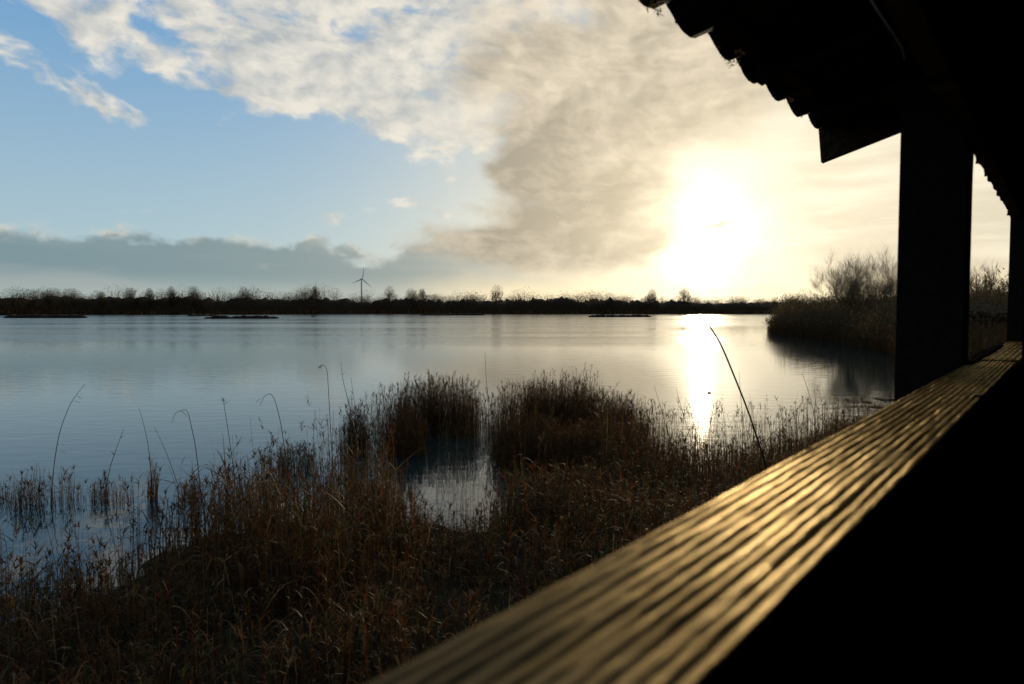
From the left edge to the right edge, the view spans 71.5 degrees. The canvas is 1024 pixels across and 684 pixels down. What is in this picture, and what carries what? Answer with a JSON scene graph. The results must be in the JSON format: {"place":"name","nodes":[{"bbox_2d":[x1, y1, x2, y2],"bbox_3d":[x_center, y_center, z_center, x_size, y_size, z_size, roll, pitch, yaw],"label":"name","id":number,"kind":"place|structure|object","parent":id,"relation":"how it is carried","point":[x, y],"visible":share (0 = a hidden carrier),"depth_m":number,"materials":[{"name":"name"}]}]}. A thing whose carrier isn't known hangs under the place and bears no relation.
{"place":"outdoors","nodes":[
{"label":"outdoors","id":0,"kind":"place"},
{"bbox_2d":[3,314,87,317],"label":"island","id":1,"kind":"structure","parent":0,"point":[45,316],"depth_m":223.45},
{"bbox_2d":[187,314,215,315],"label":"island","id":2,"kind":"structure","parent":0,"point":[201,315],"depth_m":299.94,"materials":[{"name":"brown soil"}]},
{"bbox_2d":[203,315,278,318],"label":"island","id":3,"kind":"structure","parent":0,"point":[242,317],"depth_m":207.93,"materials":[{"name":"brown soil"}]},
{"bbox_2d":[0,314,895,623],"bbox_3d":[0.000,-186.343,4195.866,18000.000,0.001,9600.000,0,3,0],"label":"water","id":4,"kind":"structure","parent":0,"point":[158,370],"depth_m":23.57,"materials":[{"name":"teal liquid"}]},
{"bbox_2d":[0,475,16,501],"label":"reed clump","id":5,"kind":"object","parent":4,"relation":"on","point":[5,494],"visible":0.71,"depth_m":9.40,"materials":[{"name":"brown plant"}]},
{"bbox_2d":[0,465,65,511],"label":"reed clump","id":6,"kind":"object","parent":4,"relation":"on","point":[21,500],"visible":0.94,"depth_m":9.07,"materials":[{"name":"brown plant"}]},
{"bbox_2d":[34,463,89,506],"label":"reed clump","id":7,"kind":"object","parent":4,"relation":"on","point":[64,487],"visible":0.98,"depth_m":9.28,"materials":[{"name":"brown plant"}]},
{"bbox_2d":[51,384,84,502],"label":"reed","id":8,"kind":"object","parent":4,"relation":"on","point":[58,444],"visible":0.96,"depth_m":9.15,"materials":[{"name":"brown plant"}]},
{"bbox_2d":[79,469,117,504],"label":"reed clump","id":9,"kind":"object","parent":4,"relation":"in","point":[94,493],"visible":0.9,"depth_m":9.33,"materials":[{"name":"brown plant"}]},
{"bbox_2d":[105,429,123,500],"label":"reed","id":10,"kind":"object","parent":4,"relation":"on","point":[109,469],"visible":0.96,"depth_m":9.26,"materials":[{"name":"brown plant"}]},
{"bbox_2d":[111,475,137,504],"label":"reed clump","id":11,"kind":"object","parent":4,"relation":"on","point":[123,495],"visible":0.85,"depth_m":9.27,"materials":[{"name":"brown plant"}]},
{"bbox_2d":[123,450,163,501],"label":"reed clump","id":12,"kind":"object","parent":4,"relation":"on","point":[150,480],"visible":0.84,"depth_m":9.34,"materials":[{"name":"brown plant"}]},
{"bbox_2d":[139,409,152,496],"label":"reed","id":13,"kind":"object","parent":4,"relation":"on","point":[148,450],"visible":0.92,"depth_m":9.35,"materials":[{"name":"brown plant"}]},
{"bbox_2d":[156,431,178,503],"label":"reed","id":14,"kind":"object","parent":4,"relation":"on","point":[172,469],"visible":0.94,"depth_m":9.07,"materials":[{"name":"brown plant"}]},
{"bbox_2d":[172,410,200,493],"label":"reed","id":15,"kind":"object","parent":4,"relation":"on","point":[194,442],"visible":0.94,"depth_m":9.25,"materials":[{"name":"brown plant"}]},
{"bbox_2d":[174,472,208,501],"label":"reed clump","id":16,"kind":"object","parent":4,"relation":"on","point":[182,492],"visible":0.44,"depth_m":9.40,"materials":[{"name":"brown plant"}]},
{"bbox_2d":[218,399,236,493],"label":"reed","id":17,"kind":"object","parent":4,"relation":"in","point":[229,438],"visible":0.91,"depth_m":9.42,"materials":[{"name":"brown plant"}]},
{"bbox_2d":[256,394,286,475],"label":"reed","id":18,"kind":"object","parent":4,"relation":"on","point":[280,422],"visible":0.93,"depth_m":9.84,"materials":[{"name":"brown plant"}]},
{"bbox_2d":[250,436,318,475],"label":"reed clump","id":19,"kind":"object","parent":4,"relation":"in","point":[288,460],"visible":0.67,"depth_m":10.97,"materials":[{"name":"brown plant"}]},
{"bbox_2d":[317,365,332,458],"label":"reed","id":20,"kind":"object","parent":4,"relation":"on","point":[329,407],"visible":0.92,"depth_m":10.02,"materials":[{"name":"brown plant"}]},
{"bbox_2d":[341,366,356,473],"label":"reed","id":21,"kind":"object","parent":4,"relation":"on","point":[351,416],"visible":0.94,"depth_m":10.54,"materials":[{"name":"brown plant"}]},
{"bbox_2d":[330,394,371,456],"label":"reed clump","id":22,"kind":"object","parent":4,"relation":"in","point":[348,432],"visible":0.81,"depth_m":12.35,"materials":[{"name":"brown plant"}]},
{"bbox_2d":[351,381,366,468],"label":"reed","id":23,"kind":"object","parent":4,"relation":"on","point":[357,418],"visible":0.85,"depth_m":11.02,"materials":[{"name":"brown plant"}]},
{"bbox_2d":[361,394,444,458],"bbox_3d":[-2.020,1.446,12.595,1.648,1.078,1.866,-2,3,-32],"label":"reed clump","id":24,"kind":"object","parent":4,"relation":"on","point":[413,438],"visible":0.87,"depth_m":12.31,"materials":[{"name":"brown plant"}]},
{"bbox_2d":[363,368,503,438],"bbox_3d":[-1.421,1.205,14.782,3.035,1.363,2.884,1,3,18],"label":"reed clump","id":25,"kind":"object","parent":4,"relation":"on","point":[436,403],"visible":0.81,"depth_m":14.39,"materials":[{"name":"brown plant"}]},
{"bbox_2d":[475,402,588,472],"bbox_3d":[0.372,1.491,11.810,2.258,1.060,2.057,0,3,0],"label":"reed clump","id":26,"kind":"object","parent":4,"relation":"in","point":[504,448],"visible":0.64,"depth_m":11.51,"materials":[{"name":"brown plant"}]},
{"bbox_2d":[479,366,642,434],"bbox_3d":[1.043,1.129,15.165,3.482,1.497,2.877,0,3,0],"label":"reed clump","id":27,"kind":"object","parent":4,"relation":"in","point":[542,399],"visible":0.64,"depth_m":14.69,"materials":[{"name":"brown plant"}]},
{"bbox_2d":[524,403,687,480],"bbox_3d":[1.363,1.509,10.935,2.432,1.102,2.289,-2,3,-38],"label":"reed clump","id":28,"kind":"object","parent":4,"relation":"on","point":[579,443],"visible":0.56,"depth_m":10.86,"materials":[{"name":"brown plant"}]},
{"bbox_2d":[553,389,668,444],"bbox_3d":[1.852,1.419,13.640,2.199,1.039,2.290,-2,4,-44],"label":"reed clump","id":29,"kind":"object","parent":4,"relation":"on","point":[585,415],"visible":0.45,"depth_m":13.66,"materials":[{"name":"brown plant"}]},
{"bbox_2d":[765,316,1006,356],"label":"reed fringe","id":30,"kind":"object","parent":4,"relation":"in","point":[981,340],"visible":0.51,"depth_m":46.22,"materials":[{"name":"brown plant"}]},
{"bbox_2d":[421,313,483,314],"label":"island","id":31,"kind":"structure","parent":0,"point":[454,314],"depth_m":339.49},
{"bbox_2d":[0,313,1005,683],"bbox_3d":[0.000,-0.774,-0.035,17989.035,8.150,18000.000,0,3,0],"label":"ground","id":32,"kind":"structure","parent":0,"point":[306,631],"depth_m":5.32,"materials":[{"name":"brown plant"}]},
{"bbox_2d":[0,287,33,314],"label":"bare tree","id":33,"kind":"object","parent":32,"relation":"on","point":[17,300],"visible":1,"depth_m":339.33,"materials":[{"name":"brown plant"}]},
{"bbox_2d":[19,289,43,313],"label":"bare tree","id":34,"kind":"object","parent":32,"relation":"on","point":[32,302],"visible":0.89,"depth_m":348.71,"materials":[{"name":"brown plant"}]},
{"bbox_2d":[42,288,65,314],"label":"bare tree","id":35,"kind":"object","parent":32,"relation":"on","point":[49,298],"visible":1,"depth_m":360.88,"materials":[{"name":"brown plant"}]},
{"bbox_2d":[59,288,81,313],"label":"bare tree","id":36,"kind":"object","parent":32,"relation":"on","point":[70,300],"visible":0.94,"depth_m":372.35,"materials":[{"name":"brown plant"}]},
{"bbox_2d":[96,292,109,313],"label":"bare tree","id":37,"kind":"object","parent":32,"relation":"on","point":[102,300],"visible":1,"depth_m":387.57,"materials":[{"name":"brown plant"}]},
{"bbox_2d":[0,473,241,678],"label":"reed fringe","id":38,"kind":"object","parent":32,"relation":"on","point":[70,569],"visible":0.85,"depth_m":5.42,"materials":[{"name":"brown plant"}]},
{"bbox_2d":[124,287,142,313],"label":"bare tree","id":39,"kind":"object","parent":32,"relation":"on","point":[130,297],"visible":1,"depth_m":397.54,"materials":[{"name":"brown plant"}]},
{"bbox_2d":[145,287,156,312],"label":"bare tree","id":40,"kind":"object","parent":32,"relation":"on","point":[149,297],"visible":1,"depth_m":404.19,"materials":[{"name":"brown plant"}]},
{"bbox_2d":[166,286,178,313],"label":"bare tree","id":41,"kind":"object","parent":32,"relation":"on","point":[172,295],"visible":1,"depth_m":410.07,"materials":[{"name":"brown plant"}]},
{"bbox_2d":[188,287,201,303],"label":"bare tree","id":42,"kind":"object","parent":32,"relation":"on","point":[193,294],"visible":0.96,"depth_m":418.63,"materials":[{"name":"brown plant"}]},
{"bbox_2d":[238,286,252,298],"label":"bare tree","id":43,"kind":"object","parent":32,"relation":"on","point":[242,293],"visible":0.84,"depth_m":433.86,"materials":[{"name":"brown plant"}]},
{"bbox_2d":[173,395,430,551],"bbox_3d":[-2.398,1.437,8.884,2.840,1.489,4.988,0,3,0],"label":"reed fringe","id":44,"kind":"object","parent":32,"relation":"on","point":[347,459],"visible":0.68,"depth_m":8.55,"materials":[{"name":"brown plant"}]},
{"bbox_2d":[308,286,320,300],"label":"bare tree","id":45,"kind":"object","parent":32,"relation":"on","point":[315,293],"visible":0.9,"depth_m":442.13,"materials":[{"name":"brown plant"}]},
{"bbox_2d":[353,269,370,299],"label":"wind turbine","id":46,"kind":"object","parent":32,"relation":"on","point":[361,279],"visible":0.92,"depth_m":1773.66,"materials":[{"name":"white paint"}]},
{"bbox_2d":[0,473,742,683],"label":"grass","id":47,"kind":"structure","parent":32,"relation":"on","point":[483,585],"depth_m":5.28,"materials":[{"name":"brown plant"}]},
{"bbox_2d":[0,309,776,313],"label":"reeds","id":48,"kind":"object","parent":32,"relation":"on","point":[400,311],"visible":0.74,"depth_m":439.02,"materials":[{"name":"brown plant"}]},
{"bbox_2d":[384,287,398,301],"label":"bare tree","id":49,"kind":"object","parent":32,"relation":"on","point":[390,293],"visible":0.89,"depth_m":452.48,"materials":[{"name":"brown plant"}]},
{"bbox_2d":[405,288,417,299],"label":"bare tree","id":50,"kind":"object","parent":32,"relation":"on","point":[407,296],"visible":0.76,"depth_m":453.32,"materials":[{"name":"brown plant"}]},
{"bbox_2d":[418,288,427,301],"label":"bare tree","id":51,"kind":"object","parent":32,"relation":"on","point":[423,296],"visible":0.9,"depth_m":454.26,"materials":[{"name":"brown plant"}]},
{"bbox_2d":[0,282,865,313],"bbox_3d":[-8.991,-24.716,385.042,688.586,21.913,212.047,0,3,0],"label":"woodland","id":52,"kind":"object","parent":32,"relation":"on","point":[304,302],"visible":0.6,"depth_m":446.18,"materials":[{"name":"brown plant"}]},
{"bbox_2d":[402,414,563,510],"bbox_3d":[-0.457,1.742,11.858,2.591,0.615,6.638,0,3,0],"label":"sedge","id":53,"kind":"object","parent":32,"relation":"on","point":[461,459],"visible":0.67,"depth_m":11.38,"materials":[{"name":"brown plant"}]},
{"bbox_2d":[490,284,502,303],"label":"bare tree","id":54,"kind":"object","parent":32,"relation":"on","point":[495,294],"visible":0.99,"depth_m":459.77,"materials":[{"name":"brown plant"}]},
{"bbox_2d":[645,289,656,302],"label":"bare tree","id":55,"kind":"object","parent":32,"relation":"on","point":[652,295],"visible":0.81,"depth_m":465.15,"materials":[{"name":"brown plant"}]},
{"bbox_2d":[678,289,691,302],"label":"bare tree","id":56,"kind":"object","parent":32,"relation":"on","point":[685,296],"visible":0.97,"depth_m":462.89,"materials":[{"name":"brown plant"}]},
{"bbox_2d":[370,0,1023,683],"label":"bird hide","id":57,"kind":"object","parent":32,"relation":"on","point":[884,546],"visible":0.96,"depth_m":1.27},
{"bbox_2d":[871,0,904,59],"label":"cobweb strand","id":58,"kind":"object","parent":57,"relation":"hanging from","point":[878,11],"visible":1,"depth_m":1.00,"materials":[{"name":"beige"}]},
{"bbox_2d":[555,385,894,493],"bbox_3d":[4.809,1.295,12.905,11.280,1.412,3.770,-2,3,-36],"label":"reed fringe","id":59,"kind":"object","parent":32,"relation":"on","point":[795,415],"visible":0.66,"depth_m":11.51,"materials":[{"name":"brown plant"}]},
{"bbox_2d":[692,316,767,470],"bbox_3d":[1.356,0.927,4.201,0.884,2.163,0.130,-1,3,-27],"label":"reed","id":60,"kind":"object","parent":32,"relation":"on","point":[705,321],"visible":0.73,"depth_m":4.23,"materials":[{"name":"brown plant"}]},
{"bbox_2d":[739,377,745,481],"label":"reed","id":61,"kind":"object","parent":32,"relation":"on","point":[744,435],"visible":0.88,"depth_m":8.04,"materials":[{"name":"brown plant"}]},
{"bbox_2d":[760,418,794,463],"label":"reed","id":62,"kind":"object","parent":32,"relation":"on","point":[772,433],"visible":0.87,"depth_m":9.01,"materials":[{"name":"brown plant"}]},
{"bbox_2d":[802,374,815,436],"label":"reed","id":63,"kind":"object","parent":32,"relation":"on","point":[813,411],"visible":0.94,"depth_m":10.02,"materials":[{"name":"brown plant"}]},
{"bbox_2d":[804,243,898,315],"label":"willow bush","id":64,"kind":"object","parent":32,"relation":"on","point":[861,282],"visible":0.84,"depth_m":61.87,"materials":[{"name":"brown plant"}]},
{"bbox_2d":[763,263,1008,347],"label":"bramble thicket","id":65,"kind":"object","parent":32,"relation":"on","point":[991,307],"visible":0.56,"depth_m":53.58,"materials":[{"name":"plant"}]},
{"bbox_2d":[782,276,1007,328],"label":"scrub shoots","id":66,"kind":"object","parent":32,"relation":"on","point":[876,302],"visible":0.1,"depth_m":58.92,"materials":[{"name":"brown plant"}]},
{"bbox_2d":[969,317,1006,354],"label":"bank scrub","id":67,"kind":"object","parent":32,"relation":"on","point":[990,333],"visible":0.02,"depth_m":37.33,"materials":[{"name":"brown plant"}]},
{"bbox_2d":[970,257,1008,294],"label":"bare tree","id":68,"kind":"object","parent":32,"relation":"on","point":[987,272],"visible":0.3,"depth_m":65.13,"materials":[{"name":"brown plant"}]},
{"bbox_2d":[972,269,1007,300],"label":"bare sapling","id":69,"kind":"object","parent":32,"relation":"on","point":[992,284],"visible":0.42,"depth_m":51.75,"materials":[{"name":"brown plant"}]},
{"bbox_2d":[0,0,1009,303],"label":"sky","id":70,"kind":"structure","parent":0,"point":[549,147],"materials":[{"name":"blue"}]},
{"bbox_2d":[588,314,650,316],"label":"island","id":71,"kind":"structure","parent":0,"point":[612,315],"depth_m":252.41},
{"bbox_2d":[873,397,894,400],"bbox_3d":[10.439,1.595,19.990,0.600,0.055,0.880,0,3,0],"label":"mud patch","id":72,"kind":"object","parent":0,"point":[885,398],"visible":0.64,"depth_m":19.86,"materials":[{"name":"brown soil"}]}
]}

